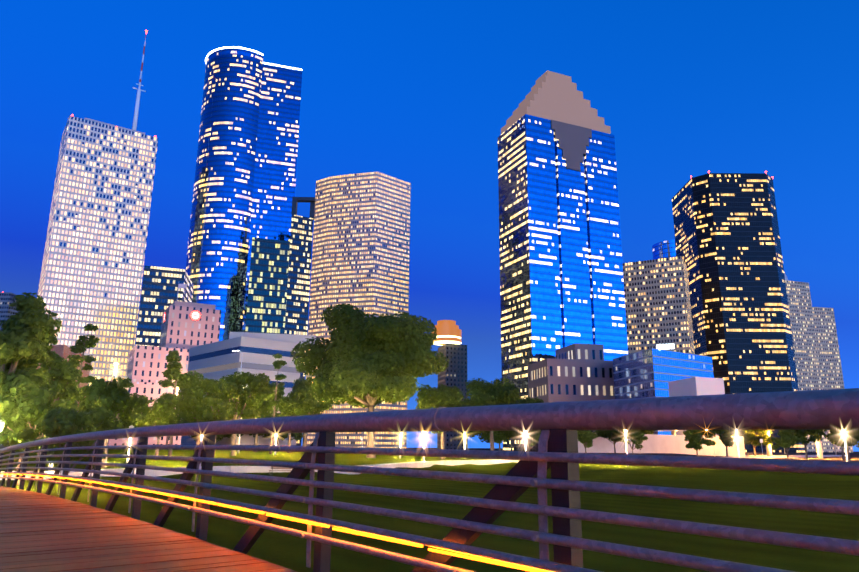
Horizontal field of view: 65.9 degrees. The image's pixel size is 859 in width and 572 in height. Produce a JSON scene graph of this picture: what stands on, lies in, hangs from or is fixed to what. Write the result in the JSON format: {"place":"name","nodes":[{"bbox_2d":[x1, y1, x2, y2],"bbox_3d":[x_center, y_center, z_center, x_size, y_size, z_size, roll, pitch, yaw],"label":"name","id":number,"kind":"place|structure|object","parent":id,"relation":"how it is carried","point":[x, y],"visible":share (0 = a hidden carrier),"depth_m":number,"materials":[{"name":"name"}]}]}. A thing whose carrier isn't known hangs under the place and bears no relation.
{"place":"outdoors","nodes":[
{"label":"outdoors","id":0,"kind":"place"},
{"bbox_2d":[0,486,296,571],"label":"bridge deck planks","id":1,"kind":"object","parent":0,"point":[40,532],"visible":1,"depth_m":5.56,"materials":[{"name":"brown wood"}]},
{"bbox_2d":[159,305,220,348],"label":"building","id":2,"kind":"structure","parent":0,"point":[180,328],"depth_m":338.23,"materials":[{"name":"pink concrete"}]},
{"bbox_2d":[172,301,215,308],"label":"city hall cap","id":3,"kind":"object","parent":2,"relation":"on","point":[191,304],"visible":0.29,"depth_m":343.99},
{"bbox_2d":[177,284,186,299],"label":"city hall flag","id":4,"kind":"object","parent":3,"relation":"on","point":[182,285],"visible":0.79,"depth_m":344.95,"materials":[{"name":"grey fabric"}]},
{"bbox_2d":[189,310,200,320],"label":"illuminated clock","id":5,"kind":"object","parent":2,"relation":"attached to","point":[194,315],"visible":1,"depth_m":339.83,"materials":[{"name":"grey glass"}]},
{"bbox_2d":[0,455,845,479],"bbox_3d":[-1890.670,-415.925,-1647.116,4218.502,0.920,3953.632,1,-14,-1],"label":"path","id":6,"kind":"structure","parent":0,"point":[251,469],"depth_m":55.22,"materials":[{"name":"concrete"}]},
{"bbox_2d":[0,445,858,571],"bbox_3d":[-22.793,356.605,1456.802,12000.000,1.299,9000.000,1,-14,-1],"label":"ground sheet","id":7,"kind":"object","parent":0,"point":[288,551],"visible":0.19,"depth_m":23.78,"materials":[{"name":"green plant"}]},
{"bbox_2d":[0,420,4,431],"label":"park lamp","id":8,"kind":"object","parent":7,"relation":"on","point":[1,424],"visible":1,"depth_m":32.87,"materials":[{"name":"grey paint"}]},
{"bbox_2d":[0,292,15,331],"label":"block","id":9,"kind":"structure","parent":7,"relation":"on","point":[6,298],"depth_m":567.23,"materials":[{"name":"grey"}]},
{"bbox_2d":[0,303,33,444],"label":"block","id":10,"kind":"structure","parent":7,"relation":"on","point":[11,311],"depth_m":567.82,"materials":[{"name":"blue"}]},
{"bbox_2d":[0,292,61,397],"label":"tree","id":11,"kind":"object","parent":7,"relation":"on","point":[27,337],"visible":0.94,"depth_m":50.75,"materials":[{"name":"green plant"}]},
{"bbox_2d":[0,381,79,484],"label":"tree","id":12,"kind":"object","parent":7,"relation":"on","point":[21,408],"visible":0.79,"depth_m":37.09,"materials":[{"name":"green plant"}]},
{"bbox_2d":[27,344,90,439],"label":"red brick block","id":13,"kind":"structure","parent":7,"relation":"on","point":[63,350],"depth_m":148.61,"materials":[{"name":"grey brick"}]},
{"bbox_2d":[36,354,82,460],"bbox_3d":[-34.703,11.074,59.669,6.864,10.064,5.571,-5,-15,20],"label":"tree","id":14,"kind":"object","parent":7,"relation":"on","point":[64,385],"visible":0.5,"depth_m":59.79,"materials":[{"name":"green plant"}]},
{"bbox_2d":[16,406,124,472],"bbox_3d":[-18.014,8.145,32.757,3.952,4.493,4.377,-4,-14,18],"label":"tree","id":15,"kind":"object","parent":7,"relation":"on","point":[58,422],"visible":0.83,"depth_m":32.02,"materials":[{"name":"green plant"}]},
{"bbox_2d":[66,324,99,401],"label":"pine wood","id":16,"kind":"object","parent":7,"relation":"on","point":[83,342],"visible":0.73,"depth_m":66.65,"materials":[{"name":"green plant"}]},
{"bbox_2d":[37,115,157,385],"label":"skyscraper","id":17,"kind":"structure","parent":7,"relation":"on","point":[94,255],"depth_m":446.63,"materials":[{"name":"grey"}]},
{"bbox_2d":[84,118,144,134],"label":"shell roof plant","id":18,"kind":"object","parent":17,"relation":"on","point":[114,125],"visible":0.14,"depth_m":473.79,"materials":[{"name":"grey concrete"}]},
{"bbox_2d":[132,37,145,129],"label":"antenna mast","id":19,"kind":"object","parent":17,"relation":"on","point":[135,118],"visible":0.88,"depth_m":490.70,"materials":[{"name":"metal"}]},
{"bbox_2d":[82,420,128,431],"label":"tree","id":20,"kind":"object","parent":7,"relation":"on","point":[123,422],"visible":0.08,"depth_m":176.00,"materials":[{"name":"green plant"}]},
{"bbox_2d":[76,376,150,467],"bbox_3d":[-25.431,10.984,52.938,5.418,7.437,5.378,5,-15,-19],"label":"tree","id":21,"kind":"object","parent":7,"relation":"on","point":[118,400],"visible":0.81,"depth_m":52.70,"materials":[{"name":"green plant"}]},
{"bbox_2d":[114,362,117,377],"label":"park lamp","id":22,"kind":"object","parent":7,"relation":"on","point":[115,364],"visible":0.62,"depth_m":76.56,"materials":[{"name":"grey paint"}]},
{"bbox_2d":[124,422,134,444],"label":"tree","id":23,"kind":"object","parent":7,"relation":"on","point":[128,425],"visible":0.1,"depth_m":191.16,"materials":[{"name":"green plant"}]},
{"bbox_2d":[126,426,133,462],"bbox_3d":[-28.946,15.367,63.987,0.480,3.714,0.480,1,-14,-1],"label":"park lamp","id":24,"kind":"object","parent":7,"relation":"on","point":[127,459],"visible":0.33,"depth_m":63.84,"materials":[{"name":"white metal"}]},
{"bbox_2d":[104,380,180,445],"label":"building","id":25,"kind":"structure","parent":7,"relation":"on","point":[151,391],"depth_m":314.11,"materials":[{"name":"pink concrete"}]},
{"bbox_2d":[131,394,180,459],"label":"tree","id":26,"kind":"object","parent":7,"relation":"on","point":[161,411],"visible":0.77,"depth_m":71.44,"materials":[{"name":"green plant"}]},
{"bbox_2d":[126,345,189,382],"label":"city hall wings","id":27,"kind":"object","parent":7,"relation":"on","point":[147,363],"visible":0.19,"depth_m":323.26},
{"bbox_2d":[141,413,181,444],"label":"tree","id":28,"kind":"object","parent":7,"relation":"on","point":[178,417],"visible":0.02,"depth_m":185.29,"materials":[{"name":"green plant"}]},
{"bbox_2d":[135,265,193,346],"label":"dark block","id":29,"kind":"structure","parent":7,"relation":"on","point":[160,291],"depth_m":382.34,"materials":[{"name":"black glass"}]},
{"bbox_2d":[158,350,196,455],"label":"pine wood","id":30,"kind":"object","parent":7,"relation":"on","point":[173,370],"visible":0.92,"depth_m":81.13,"materials":[{"name":"green plant"}]},
{"bbox_2d":[172,371,222,450],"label":"tree","id":31,"kind":"object","parent":7,"relation":"on","point":[202,387],"visible":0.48,"depth_m":111.04,"materials":[{"name":"green plant"}]},
{"bbox_2d":[177,418,243,442],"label":"tree belt","id":32,"kind":"object","parent":7,"relation":"on","point":[182,421],"visible":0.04,"depth_m":177.93,"materials":[{"name":"green plant"}]},
{"bbox_2d":[201,396,233,457],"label":"tree","id":33,"kind":"object","parent":7,"relation":"on","point":[222,411],"visible":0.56,"depth_m":83.53,"materials":[{"name":"green plant"}]},
{"bbox_2d":[204,371,274,455],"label":"tree","id":34,"kind":"object","parent":7,"relation":"on","point":[232,391],"visible":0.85,"depth_m":93.74,"materials":[{"name":"green plant"}]},
{"bbox_2d":[181,336,299,445],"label":"building","id":35,"kind":"structure","parent":7,"relation":"on","point":[218,360],"depth_m":196.31,"materials":[{"name":"concrete"}]},
{"bbox_2d":[229,332,315,344],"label":"annex penthouse","id":36,"kind":"object","parent":35,"relation":"on","point":[293,338],"visible":0.5,"depth_m":204.13,"materials":[{"name":"beige"}]},
{"bbox_2d":[185,55,301,340],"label":"skyscraper","id":37,"kind":"structure","parent":7,"relation":"on","point":[245,177],"depth_m":500.53,"materials":[{"name":"blue glass"}]},
{"bbox_2d":[206,48,262,63],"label":"roof crown","id":38,"kind":"object","parent":37,"relation":"on","point":[238,51],"visible":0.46,"depth_m":517.71},
{"bbox_2d":[205,46,302,70],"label":"roof edge lighting","id":39,"kind":"object","parent":37,"relation":"attached to","point":[253,51],"visible":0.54,"depth_m":523.31,"materials":[{"name":"white"}]},
{"bbox_2d":[237,382,284,451],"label":"tree","id":40,"kind":"object","parent":7,"relation":"on","point":[262,409],"visible":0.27,"depth_m":117.76,"materials":[{"name":"green plant"}]},
{"bbox_2d":[245,237,289,333],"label":"dark block","id":41,"kind":"structure","parent":7,"relation":"on","point":[267,289],"depth_m":414.19,"materials":[{"name":"black glass"}]},
{"bbox_2d":[249,412,302,445],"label":"tree belt","id":42,"kind":"object","parent":7,"relation":"on","point":[282,436],"visible":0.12,"depth_m":181.38,"materials":[{"name":"green plant"}]},
{"bbox_2d":[266,353,290,453],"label":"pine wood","id":43,"kind":"object","parent":7,"relation":"on","point":[282,401],"visible":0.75,"depth_m":105.34,"materials":[{"name":"green plant"}]},
{"bbox_2d":[269,466,292,475],"bbox_3d":[-10.999,13.699,49.294,1.800,0.930,0.600,-1,-14,7],"label":"park bench","id":44,"kind":"object","parent":7,"relation":"on","point":[272,468],"visible":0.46,"depth_m":49.48,"materials":[{"name":"grey"}]},
{"bbox_2d":[0,429,582,571],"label":"bridge truss web","id":45,"kind":"object","parent":7,"relation":"on","point":[563,440],"visible":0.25,"depth_m":4.56,"materials":[{"name":"paint"}]},
{"bbox_2d":[3,430,549,567],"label":"bridge rail brackets","id":46,"kind":"object","parent":45,"relation":"attached to","point":[542,492],"visible":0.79,"depth_m":4.52,"materials":[{"name":"brown metal"}]},
{"bbox_2d":[273,388,316,452],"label":"tree","id":47,"kind":"object","parent":7,"relation":"on","point":[295,407],"visible":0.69,"depth_m":114.23,"materials":[{"name":"green plant"}]},
{"bbox_2d":[285,214,312,445],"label":"dark block","id":48,"kind":"structure","parent":7,"relation":"on","point":[297,302],"depth_m":448.78,"materials":[{"name":"black glass"}]},
{"bbox_2d":[291,197,315,219],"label":"rooftop frame","id":49,"kind":"object","parent":48,"relation":"on","point":[296,200],"visible":0.86,"depth_m":462.32,"materials":[{"name":"grey metal"}]},
{"bbox_2d":[292,378,332,445],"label":"tree","id":50,"kind":"object","parent":7,"relation":"on","point":[319,408],"visible":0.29,"depth_m":130.31,"materials":[{"name":"green plant"}]},
{"bbox_2d":[302,172,410,447],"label":"tower","id":51,"kind":"structure","parent":7,"relation":"on","point":[361,247],"depth_m":559.97,"materials":[{"name":"grey"}]},
{"bbox_2d":[290,304,448,457],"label":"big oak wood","id":52,"kind":"object","parent":7,"relation":"on","point":[362,359],"visible":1,"depth_m":91.36,"materials":[{"name":"green plant"}]},
{"bbox_2d":[0,445,858,571],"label":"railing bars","id":53,"kind":"object","parent":7,"relation":"on","point":[835,545],"visible":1,"depth_m":3.11,"materials":[{"name":"metal"}]},
{"bbox_2d":[3,474,546,571],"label":"light strip","id":54,"kind":"object","parent":53,"relation":"attached to","point":[446,552],"visible":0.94,"depth_m":4.03,"materials":[{"name":"yellow plastic"}]},
{"bbox_2d":[0,388,858,452],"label":"handrail","id":55,"kind":"object","parent":53,"relation":"on","point":[815,409],"visible":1,"depth_m":2.88,"materials":[{"name":"metal"}]},
{"bbox_2d":[415,384,466,458],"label":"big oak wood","id":56,"kind":"object","parent":7,"relation":"on","point":[442,395],"visible":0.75,"depth_m":102.19,"materials":[{"name":"green plant"}]},
{"bbox_2d":[437,343,467,449],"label":"tower building","id":57,"kind":"structure","parent":7,"relation":"on","point":[454,373],"depth_m":473.09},
{"bbox_2d":[431,320,461,345],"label":"hotel drum","id":58,"kind":"object","parent":57,"relation":"on","point":[450,331],"visible":0.85,"depth_m":475.27,"materials":[{"name":"orange"}]},
{"bbox_2d":[461,378,520,450],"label":"tree","id":59,"kind":"object","parent":7,"relation":"on","point":[486,393],"visible":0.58,"depth_m":143.00,"materials":[{"name":"green plant"}]},
{"bbox_2d":[461,431,522,450],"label":"tree","id":60,"kind":"object","parent":7,"relation":"on","point":[501,436],"visible":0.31,"depth_m":183.95,"materials":[{"name":"green plant"}]},
{"bbox_2d":[515,396,543,450],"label":"tree","id":61,"kind":"object","parent":7,"relation":"on","point":[528,400],"visible":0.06,"depth_m":153.60,"materials":[{"name":"green plant"}]},
{"bbox_2d":[522,431,540,446],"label":"tree","id":62,"kind":"object","parent":7,"relation":"on","point":[532,438],"visible":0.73,"depth_m":144.11,"materials":[{"name":"green plant"}]},
{"bbox_2d":[498,114,627,450],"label":"skyscraper","id":63,"kind":"structure","parent":7,"relation":"on","point":[561,275],"depth_m":392.09,"materials":[{"name":"blue glass"}]},
{"bbox_2d":[501,70,610,133],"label":"skyscraper roof","id":64,"kind":"structure","parent":63,"relation":"on","point":[551,95],"depth_m":419.43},
{"bbox_2d":[551,120,591,170],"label":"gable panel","id":65,"kind":"object","parent":63,"relation":"attached to","point":[573,141],"visible":1,"depth_m":407.03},
{"bbox_2d":[528,358,614,446],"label":"building","id":66,"kind":"structure","parent":7,"relation":"on","point":[558,380],"depth_m":333.33,"materials":[{"name":"concrete"}]},
{"bbox_2d":[555,343,603,359],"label":"rooftop structure","id":67,"kind":"object","parent":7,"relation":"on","point":[585,351],"visible":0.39,"depth_m":338.07,"materials":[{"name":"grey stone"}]},
{"bbox_2d":[577,430,597,452],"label":"tree","id":68,"kind":"object","parent":7,"relation":"on","point":[586,438],"visible":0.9,"depth_m":141.43,"materials":[{"name":"green plant"}]},
{"bbox_2d":[593,430,628,452],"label":"tree","id":69,"kind":"object","parent":7,"relation":"on","point":[614,436],"visible":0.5,"depth_m":180.02,"materials":[{"name":"green plant"}]},
{"bbox_2d":[624,430,628,466],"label":"park lamp","id":70,"kind":"object","parent":7,"relation":"on","point":[625,431],"visible":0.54,"depth_m":88.88,"materials":[{"name":"white metal"}]},
{"bbox_2d":[620,430,647,454],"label":"tree","id":71,"kind":"object","parent":7,"relation":"on","point":[637,439],"visible":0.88,"depth_m":144.21,"materials":[{"name":"green plant"}]},
{"bbox_2d":[638,430,656,433],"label":"tree","id":72,"kind":"object","parent":7,"relation":"on","point":[647,431],"visible":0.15,"depth_m":230.95,"materials":[{"name":"green plant"}]},
{"bbox_2d":[622,256,694,353],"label":"tan tower","id":73,"kind":"structure","parent":7,"relation":"on","point":[657,302],"depth_m":457.07,"materials":[{"name":"grey"}]},
{"bbox_2d":[613,348,713,434],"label":"blue block","id":74,"kind":"structure","parent":7,"relation":"on","point":[650,373],"depth_m":305.03,"materials":[{"name":"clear glass"}]},
{"bbox_2d":[657,344,674,348],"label":"illuminated sign","id":75,"kind":"object","parent":74,"relation":"on","point":[665,346],"visible":0.86,"depth_m":299.50,"materials":[{"name":"white plastic"}]},
{"bbox_2d":[652,240,676,259],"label":"skyscraper","id":76,"kind":"structure","parent":7,"relation":"on","point":[664,249],"depth_m":559.65,"materials":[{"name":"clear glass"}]},
{"bbox_2d":[668,377,724,435],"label":"white box building","id":77,"kind":"structure","parent":7,"relation":"on","point":[694,386],"depth_m":253.71,"materials":[{"name":"grey"}]},
{"bbox_2d":[683,430,715,456],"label":"tree","id":78,"kind":"object","parent":7,"relation":"on","point":[694,439],"visible":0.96,"depth_m":144.47,"materials":[{"name":"green plant"}]},
{"bbox_2d":[578,430,823,457],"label":"wall","id":79,"kind":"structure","parent":7,"relation":"on","point":[673,442],"depth_m":198.13,"materials":[{"name":"concrete"}]},
{"bbox_2d":[702,430,738,456],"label":"tree","id":80,"kind":"object","parent":7,"relation":"on","point":[726,438],"visible":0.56,"depth_m":173.45,"materials":[{"name":"green plant"}]},
{"bbox_2d":[736,430,739,457],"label":"park lamp","id":81,"kind":"object","parent":7,"relation":"on","point":[737,444],"visible":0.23,"depth_m":88.64,"materials":[{"name":"white metal"}]},
{"bbox_2d":[672,173,804,451],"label":"black tower","id":82,"kind":"structure","parent":7,"relation":"on","point":[727,239],"depth_m":495.90,"materials":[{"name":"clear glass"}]},
{"bbox_2d":[737,430,772,455],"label":"tree","id":83,"kind":"object","parent":7,"relation":"on","point":[752,439],"visible":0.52,"depth_m":214.07,"materials":[{"name":"green plant"}]},
{"bbox_2d":[767,430,801,458],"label":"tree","id":84,"kind":"object","parent":7,"relation":"on","point":[786,439],"visible":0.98,"depth_m":146.01,"materials":[{"name":"green plant"}]},
{"bbox_2d":[785,280,830,451],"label":"beige tower","id":85,"kind":"structure","parent":7,"relation":"on","point":[807,364],"depth_m":657.11,"materials":[{"name":"grey"}]},
{"bbox_2d":[793,429,826,459],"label":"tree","id":86,"kind":"object","parent":7,"relation":"on","point":[816,434],"visible":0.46,"depth_m":163.69,"materials":[{"name":"green plant"}]},
{"bbox_2d":[812,307,852,451],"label":"beige tower","id":87,"kind":"structure","parent":7,"relation":"on","point":[828,349],"depth_m":662.47,"materials":[{"name":"grey"}]},
{"bbox_2d":[824,429,856,460],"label":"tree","id":88,"kind":"object","parent":7,"relation":"on","point":[836,437],"visible":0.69,"depth_m":159.26,"materials":[{"name":"green plant"}]},
{"bbox_2d":[827,429,855,459],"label":"tree","id":89,"kind":"object","parent":7,"relation":"on","point":[847,448],"depth_m":165.53,"materials":[{"name":"brown plant"}]},
{"bbox_2d":[842,429,847,460],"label":"park lamp","id":90,"kind":"object","parent":7,"relation":"on","point":[843,430],"visible":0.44,"depth_m":87.23,"materials":[{"name":"grey metal"}]},
{"bbox_2d":[844,429,858,447],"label":"tree","id":91,"kind":"object","parent":7,"relation":"on","point":[854,434],"visible":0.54,"depth_m":160.88,"materials":[{"name":"green plant"}]},
{"bbox_2d":[0,0,858,451],"label":"sky","id":92,"kind":"structure","parent":0,"point":[420,93],"materials":[{"name":"blue"}]}
]}

